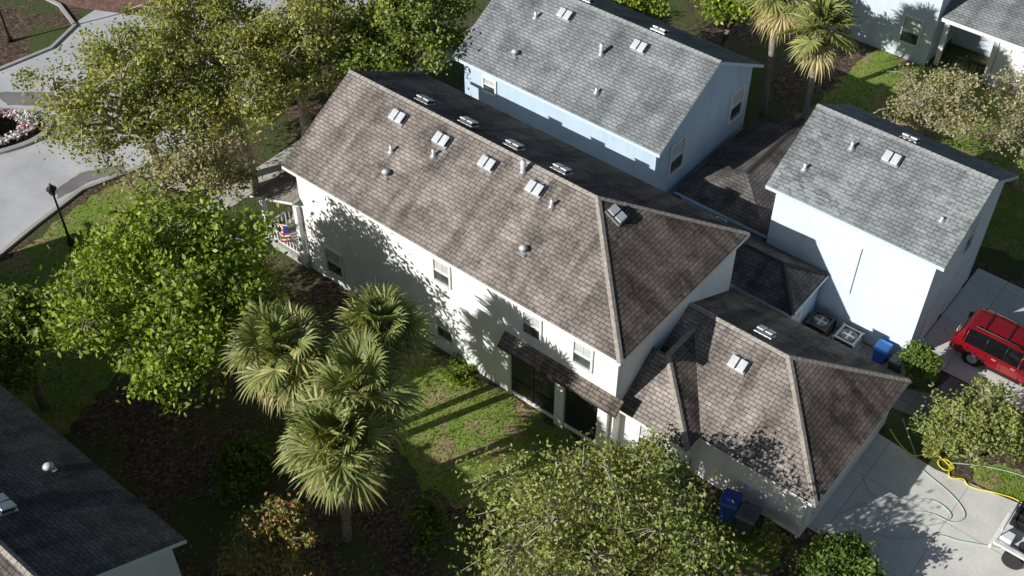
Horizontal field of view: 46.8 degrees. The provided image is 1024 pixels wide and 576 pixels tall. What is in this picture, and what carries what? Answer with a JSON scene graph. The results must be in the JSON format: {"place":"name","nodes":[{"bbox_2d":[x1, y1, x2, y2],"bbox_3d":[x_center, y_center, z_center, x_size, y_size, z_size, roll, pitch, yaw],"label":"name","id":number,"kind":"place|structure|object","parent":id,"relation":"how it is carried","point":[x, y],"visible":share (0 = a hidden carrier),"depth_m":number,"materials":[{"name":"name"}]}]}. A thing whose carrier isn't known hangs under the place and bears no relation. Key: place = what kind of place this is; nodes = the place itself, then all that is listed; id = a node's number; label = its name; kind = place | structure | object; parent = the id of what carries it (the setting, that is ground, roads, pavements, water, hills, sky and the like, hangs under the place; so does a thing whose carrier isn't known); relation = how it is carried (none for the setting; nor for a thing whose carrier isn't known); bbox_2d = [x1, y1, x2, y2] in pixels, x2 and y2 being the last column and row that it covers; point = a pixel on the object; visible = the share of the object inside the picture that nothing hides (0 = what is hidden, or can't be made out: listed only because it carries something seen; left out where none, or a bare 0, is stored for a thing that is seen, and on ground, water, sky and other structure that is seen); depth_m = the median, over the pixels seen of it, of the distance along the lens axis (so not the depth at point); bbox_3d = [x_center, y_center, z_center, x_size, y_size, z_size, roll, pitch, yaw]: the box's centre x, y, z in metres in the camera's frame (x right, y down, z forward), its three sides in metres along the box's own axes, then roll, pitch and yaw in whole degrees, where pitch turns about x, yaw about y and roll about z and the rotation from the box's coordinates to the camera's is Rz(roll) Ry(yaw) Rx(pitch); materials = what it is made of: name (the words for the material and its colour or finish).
{"place":"outdoors","nodes":[
{"label":"outdoors","id":0,"kind":"place"},
{"bbox_2d":[0,315,126,434],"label":"lawn","id":1,"kind":"structure","parent":0,"point":[67,394],"depth_m":51.06,"materials":[{"name":"green plant"}]},
{"bbox_2d":[0,282,75,411],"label":"maple tree","id":2,"kind":"object","parent":1,"relation":"on","point":[19,339],"visible":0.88,"depth_m":46.42,"materials":[{"name":"green plant"}]},
{"bbox_2d":[0,0,367,249],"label":"road","id":3,"kind":"structure","parent":0,"point":[28,174],"depth_m":62.11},
{"bbox_2d":[0,114,45,148],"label":"island bed","id":4,"kind":"object","parent":3,"relation":"on","point":[7,124],"visible":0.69,"depth_m":63.59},
{"bbox_2d":[0,108,38,144],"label":"flower bed","id":5,"kind":"object","parent":4,"relation":"on","point":[22,117],"visible":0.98,"depth_m":63.43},
{"bbox_2d":[0,107,51,154],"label":"island kerb","id":6,"kind":"structure","parent":3,"relation":"on","point":[23,144],"depth_m":62.93,"materials":[{"name":"concrete"}]},
{"bbox_2d":[0,91,90,140],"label":"road patch","id":7,"kind":"object","parent":3,"relation":"on","point":[12,98],"visible":0.41,"depth_m":65.60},
{"bbox_2d":[56,164,124,198],"bbox_3d":[-21.811,-5.654,60.797,3.789,0.001,1.291,-28,51,-25],"label":"road patch","id":8,"kind":"object","parent":3,"relation":"on","point":[77,182],"visible":0.78,"depth_m":60.72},
{"bbox_2d":[0,2,376,256],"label":"kerb","id":9,"kind":"structure","parent":3,"relation":"on","point":[28,230],"depth_m":59.21,"materials":[{"name":"concrete"}]},
{"bbox_2d":[1,26,472,358],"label":"sidewalk","id":10,"kind":"structure","parent":0,"point":[277,161],"depth_m":61.10,"materials":[{"name":"concrete"}]},
{"bbox_2d":[250,171,298,202],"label":"porch shingles","id":11,"kind":"object","parent":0,"point":[283,186],"visible":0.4,"depth_m":54.68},
{"bbox_2d":[392,345,593,515],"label":"lawn","id":12,"kind":"structure","parent":0,"point":[493,411],"depth_m":48.99,"materials":[{"name":"green plant"}]},
{"bbox_2d":[0,0,1023,575],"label":"ground","id":13,"kind":"structure","parent":0,"point":[788,86],"depth_m":48.93,"materials":[{"name":"plant"}]},
{"bbox_2d":[0,0,67,65],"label":"verge","id":14,"kind":"structure","parent":13,"relation":"on","point":[33,26],"depth_m":70.73,"materials":[{"name":"plant"}]},
{"bbox_2d":[0,0,76,70],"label":"kerb","id":15,"kind":"structure","parent":13,"relation":"on","point":[60,38],"depth_m":69.39,"materials":[{"name":"concrete"}]},
{"bbox_2d":[0,167,195,314],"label":"lawn","id":16,"kind":"structure","parent":13,"relation":"on","point":[92,205],"depth_m":57.20,"materials":[{"name":"green plant"}]},
{"bbox_2d":[55,0,165,15],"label":"brick crossing","id":17,"kind":"object","parent":13,"relation":"on","point":[108,5],"visible":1,"depth_m":72.54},
{"bbox_2d":[2,9,250,203],"bbox_3d":[-17.539,-7.833,56.188,10.818,9.807,9.775,-5,45,-5],"label":"oak tree","id":18,"kind":"object","parent":13,"relation":"on","point":[145,119],"visible":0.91,"depth_m":53.90,"materials":[{"name":"green plant"}]},
{"bbox_2d":[106,549,181,575],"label":"walls","id":19,"kind":"structure","parent":13,"relation":"on","point":[164,564],"depth_m":38.21,"materials":[{"name":"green paint"}]},
{"bbox_2d":[96,540,186,575],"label":"fascia","id":20,"kind":"structure","parent":19,"relation":"attached to","point":[128,564],"depth_m":36.84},
{"bbox_2d":[0,385,185,575],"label":"shingles","id":21,"kind":"object","parent":20,"relation":"on","point":[78,513],"visible":1,"depth_m":37.94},
{"bbox_2d":[0,493,18,516],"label":"roof vent","id":22,"kind":"object","parent":21,"relation":"on","point":[7,506],"visible":1,"depth_m":36.72,"materials":[{"name":"metal"}]},
{"bbox_2d":[0,540,38,575],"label":"ridge caps","id":23,"kind":"object","parent":21,"relation":"on","point":[13,558],"visible":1,"depth_m":34.85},
{"bbox_2d":[22,179,305,431],"bbox_3d":[-13.788,0.576,47.791,10.679,9.894,11.672,-6,45,-6],"label":"maple tree","id":24,"kind":"object","parent":13,"relation":"on","point":[183,288],"visible":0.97,"depth_m":45.34,"materials":[{"name":"green plant"}]},
{"bbox_2d":[106,114,262,236],"bbox_3d":[-14.588,-4.278,54.619,6.337,7.006,7.301,30,52,27],"label":"oak tree","id":25,"kind":"object","parent":13,"relation":"on","point":[212,164],"visible":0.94,"depth_m":52.90,"materials":[{"name":"green plant"}]},
{"bbox_2d":[113,0,270,124],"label":"oak tree","id":26,"kind":"object","parent":13,"relation":"on","point":[171,14],"visible":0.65,"depth_m":57.94,"materials":[{"name":"green plant"}]},
{"bbox_2d":[147,16,317,192],"bbox_3d":[-12.662,-7.842,56.837,8.263,8.919,8.171,30,52,27],"label":"oak tree","id":27,"kind":"object","parent":13,"relation":"on","point":[260,76],"visible":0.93,"depth_m":54.62,"materials":[{"name":"green plant"}]},
{"bbox_2d":[205,431,284,506],"bbox_3d":[-10.492,7.001,46.998,3.231,1.809,3.478,-6,45,-6],"label":"garden shrub","id":28,"kind":"object","parent":13,"relation":"on","point":[244,461],"visible":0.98,"depth_m":46.74,"materials":[{"name":"green plant"}]},
{"bbox_2d":[215,492,329,575],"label":"ornamental tree","id":29,"kind":"object","parent":13,"relation":"on","point":[273,525],"visible":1,"depth_m":40.29,"materials":[{"name":"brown plant"}]},
{"bbox_2d":[218,295,334,445],"bbox_3d":[-8.445,4.089,44.976,4.560,8.800,4.462,30,52,27],"label":"fan palm tree","id":30,"kind":"object","parent":13,"relation":"on","point":[280,379],"visible":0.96,"depth_m":42.65,"materials":[{"name":"green plant"}]},
{"bbox_2d":[192,0,377,135],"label":"oak tree","id":31,"kind":"object","parent":13,"relation":"on","point":[315,27],"visible":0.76,"depth_m":57.26,"materials":[{"name":"green plant"}]},
{"bbox_2d":[265,211,310,268],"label":"porch floor","id":32,"kind":"structure","parent":13,"relation":"on","point":[292,254],"depth_m":56.78,"materials":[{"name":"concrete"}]},
{"bbox_2d":[259,199,308,263],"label":"porch columns","id":33,"kind":"structure","parent":32,"relation":"on","point":[299,229],"depth_m":54.82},
{"bbox_2d":[269,200,301,254],"bbox_3d":[-8.170,-4.441,58.448,2.574,0.842,8.174,30,52,27],"label":"porch railing","id":34,"kind":"object","parent":32,"relation":"on","point":[293,240],"visible":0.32,"depth_m":56.71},
{"bbox_2d":[273,383,407,542],"bbox_3d":[-6.253,6.771,42.913,4.926,7.921,5.096,9,46,9],"label":"fan palm tree","id":35,"kind":"object","parent":13,"relation":"on","point":[337,480],"visible":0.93,"depth_m":40.77,"materials":[{"name":"green plant"}]},
{"bbox_2d":[292,325,429,497],"bbox_3d":[-5.502,5.315,43.813,5.134,8.704,4.790,30,52,27],"label":"fan palm tree","id":36,"kind":"object","parent":13,"relation":"on","point":[344,358],"visible":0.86,"depth_m":41.52,"materials":[{"name":"green plant"}]},
{"bbox_2d":[327,278,440,443],"bbox_3d":[-5.023,3.509,45.673,4.405,8.616,4.343,30,52,27],"label":"fan palm tree","id":37,"kind":"object","parent":13,"relation":"on","point":[404,332],"visible":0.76,"depth_m":43.39,"materials":[{"name":"green plant"}]},
{"bbox_2d":[327,0,471,81],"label":"oak tree","id":38,"kind":"object","parent":13,"relation":"on","point":[406,22],"visible":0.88,"depth_m":57.70,"materials":[{"name":"green plant"}]},
{"bbox_2d":[350,0,481,76],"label":"oak tree","id":39,"kind":"object","parent":13,"relation":"on","point":[462,4],"visible":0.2,"depth_m":61.46,"materials":[{"name":"green plant"}]},
{"bbox_2d":[402,493,452,559],"bbox_3d":[-3.191,9.088,45.302,2.700,1.264,1.918,66,73,42],"label":"garden shrub","id":40,"kind":"object","parent":13,"relation":"on","point":[429,523],"visible":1,"depth_m":45.01,"materials":[{"name":"green plant"}]},
{"bbox_2d":[439,352,477,387],"bbox_3d":[-2.228,3.576,51.145,1.733,0.818,1.810,15,47,14],"label":"garden shrub","id":41,"kind":"object","parent":13,"relation":"on","point":[455,372],"visible":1,"depth_m":51.03,"materials":[{"name":"green plant"}]},
{"bbox_2d":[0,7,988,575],"bbox_3d":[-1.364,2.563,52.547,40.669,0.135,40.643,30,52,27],"label":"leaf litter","id":42,"kind":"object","parent":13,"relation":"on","point":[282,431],"visible":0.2,"depth_m":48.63,"materials":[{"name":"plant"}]},
{"bbox_2d":[0,48,1023,575],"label":"grass","id":43,"kind":"structure","parent":13,"relation":"on","point":[730,556],"depth_m":50.03,"materials":[{"name":"plant"}]},
{"bbox_2d":[296,177,735,452],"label":"walls","id":44,"kind":"structure","parent":13,"relation":"on","point":[481,318],"depth_m":50.10,"materials":[{"name":"white paint"}]},
{"bbox_2d":[282,166,748,365],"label":"fascia","id":45,"kind":"structure","parent":44,"relation":"attached to","point":[502,295],"depth_m":46.79,"materials":[{"name":"white paint"}]},
{"bbox_2d":[281,70,747,362],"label":"shingles","id":46,"kind":"object","parent":45,"relation":"on","point":[453,204],"visible":1,"depth_m":47.87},
{"bbox_2d":[477,154,498,173],"bbox_3d":[-1.015,-5.094,48.298,0.780,0.234,0.593,30,81,27],"label":"roof vent","id":47,"kind":"object","parent":46,"relation":"on","point":[486,163],"visible":1,"depth_m":48.22,"materials":[{"name":"metal"}]},
{"bbox_2d":[524,179,547,199],"bbox_3d":[0.919,-3.979,47.182,0.780,0.234,0.593,30,81,27],"label":"roof vent","id":48,"kind":"object","parent":46,"relation":"on","point":[535,189],"visible":1,"depth_m":47.10,"materials":[{"name":"metal"}]},
{"bbox_2d":[348,70,749,363],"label":"ridge caps","id":49,"kind":"object","parent":46,"relation":"on","point":[609,283],"visible":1,"depth_m":46.95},
{"bbox_2d":[605,204,627,226],"bbox_3d":[4.106,-2.878,46.193,0.780,0.234,0.593,47,57,3],"label":"roof vent","id":50,"kind":"object","parent":46,"relation":"on","point":[616,215],"visible":1,"depth_m":46.09,"materials":[{"name":"metal"}]},
{"bbox_2d":[508,354,609,452],"bbox_3d":[1.815,4.540,48.353,5.148,3.198,0.234,30,52,27],"label":"lanai frame","id":51,"kind":"object","parent":44,"relation":"attached to","point":[603,422],"visible":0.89,"depth_m":48.43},
{"bbox_2d":[512,356,597,440],"bbox_3d":[1.757,4.375,48.436,4.524,2.769,0.027,30,52,27],"label":"lanai screen","id":52,"kind":"object","parent":51,"relation":"in","point":[522,372],"visible":0.61,"depth_m":48.62,"materials":[{"name":"fabric"}]},
{"bbox_2d":[571,339,593,373],"bbox_3d":[2.700,2.623,45.527,1.006,1.357,0.107,30,52,27],"label":"window frame","id":53,"kind":"object","parent":44,"relation":"attached to","point":[591,360],"visible":0.82,"depth_m":45.58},
{"bbox_2d":[439,423,752,575],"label":"crape myrtle tree","id":54,"kind":"object","parent":13,"relation":"on","point":[592,540],"visible":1,"depth_m":40.09,"materials":[{"name":"green plant"}]},
{"bbox_2d":[600,423,697,511],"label":"crape myrtle tree","id":55,"kind":"object","parent":13,"relation":"on","point":[681,468],"visible":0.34,"depth_m":43.70,"materials":[{"name":"green plant"}]},
{"bbox_2d":[611,0,688,20],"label":"oak tree","id":56,"kind":"object","parent":13,"relation":"on","point":[652,7],"visible":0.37,"depth_m":62.14,"materials":[{"name":"green plant"}]},
{"bbox_2d":[688,0,759,48],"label":"oak tree","id":57,"kind":"object","parent":13,"relation":"on","point":[730,15],"visible":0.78,"depth_m":62.22,"materials":[{"name":"green plant"}]},
{"bbox_2d":[718,488,742,522],"bbox_3d":[8.434,8.454,45.800,0.779,1.273,0.927,18,48,17],"label":"wheelie bin","id":58,"kind":"object","parent":13,"relation":"on","point":[729,508],"visible":0.91,"depth_m":45.37,"materials":[{"name":"plastic"}]},
{"bbox_2d":[734,501,761,537],"bbox_3d":[9.007,8.904,45.311,0.812,1.328,0.967,23,49,21],"label":"wheelie bin","id":59,"kind":"object","parent":13,"relation":"on","point":[747,515],"visible":0.92,"depth_m":44.87,"materials":[{"name":"plastic"}]},
{"bbox_2d":[674,117,829,324],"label":"link wing","id":60,"kind":"structure","parent":13,"relation":"on","point":[727,182],"depth_m":54.29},
{"bbox_2d":[753,517,793,552],"bbox_3d":[9.833,9.464,44.873,1.584,1.349,1.154,30,52,27],"label":"garden shrub","id":61,"kind":"object","parent":13,"relation":"on","point":[769,535],"visible":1,"depth_m":44.62,"materials":[{"name":"green plant"}]},
{"bbox_2d":[734,0,816,116],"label":"fan palm tree","id":62,"kind":"object","parent":13,"relation":"on","point":[774,14],"visible":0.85,"depth_m":59.51,"materials":[{"name":"green plant"}]},
{"bbox_2d":[690,411,888,536],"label":"garage walls","id":63,"kind":"structure","parent":13,"relation":"on","point":[780,507],"depth_m":45.76,"materials":[{"name":"paint"}]},
{"bbox_2d":[693,440,807,538],"bbox_3d":[9.146,7.654,45.680,4.758,2.574,0.117,30,52,27],"label":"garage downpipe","id":64,"kind":"object","parent":63,"relation":"attached to","point":[803,512],"visible":0.93,"depth_m":45.45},
{"bbox_2d":[660,289,908,502],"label":"garage shingles","id":65,"kind":"object","parent":63,"relation":"on","point":[748,418],"visible":0.93,"depth_m":45.70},
{"bbox_2d":[726,354,750,375],"bbox_3d":[8.795,2.953,45.954,0.780,0.234,0.593,30,81,27],"label":"roof vent","id":66,"kind":"object","parent":65,"relation":"on","point":[738,364],"visible":1,"depth_m":45.88,"materials":[{"name":"metal"}]},
{"bbox_2d":[688,302,911,506],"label":"garage ridge caps","id":67,"kind":"object","parent":65,"relation":"on","point":[801,430],"visible":1,"depth_m":45.61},
{"bbox_2d":[699,383,909,508],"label":"garage fascia","id":68,"kind":"structure","parent":63,"relation":"attached to","point":[756,472],"depth_m":44.62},
{"bbox_2d":[809,418,883,523],"bbox_3d":[13.395,6.864,46.785,0.055,2.083,5.772,30,52,27],"label":"garage door","id":69,"kind":"structure","parent":63,"relation":"in","point":[843,475],"depth_m":47.00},
{"bbox_2d":[785,527,886,575],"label":"round shrub","id":70,"kind":"object","parent":13,"relation":"on","point":[844,555],"visible":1,"depth_m":42.76,"materials":[{"name":"green plant"}]},
{"bbox_2d":[895,339,945,384],"bbox_3d":[17.232,3.419,50.178,2.059,2.402,2.163,30,52,27],"label":"topiary bush","id":71,"kind":"object","parent":13,"relation":"on","point":[920,360],"visible":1,"depth_m":49.63,"materials":[{"name":"green plant"}]},
{"bbox_2d":[920,430,944,458],"bbox_3d":[17.033,6.405,47.976,1.051,1.270,1.476,13,47,13],"label":"garden shrub","id":72,"kind":"object","parent":13,"relation":"on","point":[928,452],"visible":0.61,"depth_m":47.52,"materials":[{"name":"green plant"}]},
{"bbox_2d":[906,372,1023,472],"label":"ornamental tree","id":73,"kind":"object","parent":13,"relation":"on","point":[972,434],"visible":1,"depth_m":45.94,"materials":[{"name":"green plant"}]},
{"bbox_2d":[497,331,622,416],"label":"lanai shingles","id":74,"kind":"object","parent":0,"point":[589,391],"visible":1,"depth_m":46.83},
{"bbox_2d":[464,65,752,198],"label":"walls","id":75,"kind":"structure","parent":0,"point":[707,129],"depth_m":55.88,"materials":[{"name":"blue paint"}]},
{"bbox_2d":[453,56,763,157],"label":"fascia","id":76,"kind":"structure","parent":75,"relation":"attached to","point":[585,120],"depth_m":54.31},
{"bbox_2d":[453,0,763,154],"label":"shingles","id":77,"kind":"object","parent":76,"relation":"on","point":[647,100],"visible":1,"depth_m":55.09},
{"bbox_2d":[571,0,721,62],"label":"ridge caps","id":78,"kind":"object","parent":77,"relation":"on","point":[691,49],"visible":1,"depth_m":54.56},
{"bbox_2d":[618,414,693,481],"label":"wing walls","id":79,"kind":"structure","parent":0,"point":[628,430],"depth_m":47.20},
{"bbox_2d":[620,306,719,450],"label":"wing shingles","id":80,"kind":"object","parent":79,"relation":"on","point":[648,399],"visible":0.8,"depth_m":46.06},
{"bbox_2d":[665,326,695,451],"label":"wing ridge caps","id":81,"kind":"object","parent":80,"relation":"on","point":[674,348],"visible":1,"depth_m":45.75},
{"bbox_2d":[597,465,781,575],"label":"lawn","id":82,"kind":"structure","parent":0,"point":[758,552],"depth_m":45.12,"materials":[{"name":"green plant"}]},
{"bbox_2d":[830,328,906,375],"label":"courtyard paving","id":83,"kind":"structure","parent":0,"point":[864,349],"depth_m":52.29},
{"bbox_2d":[804,308,836,337],"bbox_3d":[13.691,1.756,52.724,1.162,0.938,1.162,30,52,27],"label":"air conditioner unit","id":84,"kind":"object","parent":83,"relation":"on","point":[820,322],"visible":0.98,"depth_m":52.43,"materials":[{"name":"metal"}]},
{"bbox_2d":[832,323,864,351],"bbox_3d":[14.818,2.319,52.272,1.162,0.782,1.162,30,52,27],"label":"air conditioner unit","id":85,"kind":"object","parent":83,"relation":"on","point":[848,336],"visible":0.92,"depth_m":52.02,"materials":[{"name":"metal"}]},
{"bbox_2d":[872,339,892,364],"bbox_3d":[16.105,2.836,51.536,0.677,1.107,0.806,27,51,25],"label":"wheelie bin","id":86,"kind":"object","parent":83,"relation":"on","point":[882,348],"visible":0.91,"depth_m":51.18,"materials":[{"name":"plastic"}]},
{"bbox_2d":[787,0,955,65],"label":"walls","id":87,"kind":"structure","parent":0,"point":[879,24],"depth_m":67.77,"materials":[{"name":"grey paint"}]},
{"bbox_2d":[766,183,1003,355],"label":"walls","id":88,"kind":"structure","parent":0,"point":[893,296],"depth_m":50.98,"materials":[{"name":"white paint"}]},
{"bbox_2d":[765,176,1018,271],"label":"fascia","id":89,"kind":"structure","parent":88,"relation":"attached to","point":[864,232],"depth_m":48.78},
{"bbox_2d":[766,104,1018,268],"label":"shingles","id":90,"kind":"object","parent":89,"relation":"on","point":[911,199],"visible":0.9,"depth_m":49.24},
{"bbox_2d":[880,150,903,168],"bbox_3d":[15.829,-5.410,49.265,0.780,0.234,0.593,30,81,27],"label":"roof vent","id":91,"kind":"object","parent":90,"relation":"on","point":[891,158],"visible":1,"depth_m":49.19,"materials":[{"name":"metal"}]},
{"bbox_2d":[816,104,998,182],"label":"ridge caps","id":92,"kind":"object","parent":90,"relation":"on","point":[919,148],"visible":1,"depth_m":49.36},
{"bbox_2d":[917,254,973,342],"bbox_3d":[19.421,0.533,53.006,0.047,2.239,4.680,30,52,27],"label":"garage door","id":93,"kind":"structure","parent":88,"relation":"attached to","point":[935,308],"depth_m":52.85,"materials":[{"name":"white paint"}]},
{"bbox_2d":[794,49,1023,259],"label":"lawn","id":94,"kind":"structure","parent":0,"point":[1000,233],"depth_m":64.50,"materials":[{"name":"green plant"}]},
{"bbox_2d":[772,0,859,120],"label":"fan palm tree","id":95,"kind":"object","parent":94,"relation":"on","point":[812,47],"visible":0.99,"depth_m":56.70,"materials":[{"name":"green plant"}]},
{"bbox_2d":[894,64,960,116],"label":"oak tree","id":96,"kind":"object","parent":94,"relation":"on","point":[927,71],"visible":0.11,"depth_m":62.75,"materials":[{"name":"green plant"}]},
{"bbox_2d":[873,59,993,147],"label":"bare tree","id":97,"kind":"object","parent":94,"relation":"on","point":[938,126],"visible":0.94,"depth_m":56.57,"materials":[{"name":"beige plant"}]},
{"bbox_2d":[971,51,1023,184],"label":"bare tree","id":98,"kind":"object","parent":94,"relation":"on","point":[1010,112],"visible":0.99,"depth_m":57.43,"materials":[{"name":"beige plant"}]},
{"bbox_2d":[807,433,1023,575],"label":"driveway","id":99,"kind":"structure","parent":0,"point":[884,467],"depth_m":46.21,"materials":[{"name":"concrete"}]},
{"bbox_2d":[854,418,1003,549],"bbox_3d":[15.459,8.285,46.814,4.560,0.034,6.804,-15,47,-14],"label":"green hose","id":100,"kind":"object","parent":99,"relation":"on","point":[921,511],"visible":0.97,"depth_m":46.25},
{"bbox_2d":[889,429,1021,502],"bbox_3d":[18.300,7.664,47.435,7.199,0.047,0.812,30,52,27],"label":"yellow hose","id":101,"kind":"object","parent":99,"relation":"on","point":[950,467],"visible":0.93,"depth_m":47.81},
{"bbox_2d":[988,499,1023,569],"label":"flatbed work truck","id":102,"kind":"object","parent":99,"relation":"on","point":[1008,537],"visible":1,"depth_m":44.31,"materials":[{"name":"white paint"}]},
{"bbox_2d":[892,376,973,419],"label":"garden path","id":103,"kind":"structure","parent":0,"point":[909,401],"depth_m":50.47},
{"bbox_2d":[933,23,999,83],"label":"porch columns","id":104,"kind":"structure","parent":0,"point":[992,57],"depth_m":66.34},
{"bbox_2d":[921,268,1023,410],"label":"driveway","id":105,"kind":"structure","parent":0,"point":[982,289],"depth_m":53.93,"materials":[{"name":"concrete"}]},
{"bbox_2d":[949,308,1023,386],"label":"red suv","id":106,"kind":"object","parent":105,"relation":"on","point":[989,340],"visible":1,"depth_m":50.82,"materials":[{"name":"paint"}]},
{"bbox_2d":[951,27,994,56],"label":"porch wall","id":107,"kind":"structure","parent":0,"point":[973,41],"depth_m":68.69,"materials":[{"name":"grey paint"}]},
{"bbox_2d":[940,17,1023,51],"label":"porch fascia","id":108,"kind":"structure","parent":107,"relation":"attached to","point":[985,35],"depth_m":64.81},
{"bbox_2d":[942,0,1023,46],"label":"porch shingles","id":109,"kind":"object","parent":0,"point":[1002,19],"visible":1,"depth_m":65.05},
{"bbox_2d":[973,464,1023,501],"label":"lawn","id":110,"kind":"structure","parent":0,"point":[1011,483],"depth_m":47.42,"materials":[{"name":"green plant"}]},
{"bbox_2d":[987,43,1023,93],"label":"porch infill","id":111,"kind":"object","parent":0,"point":[1001,61],"visible":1,"depth_m":65.10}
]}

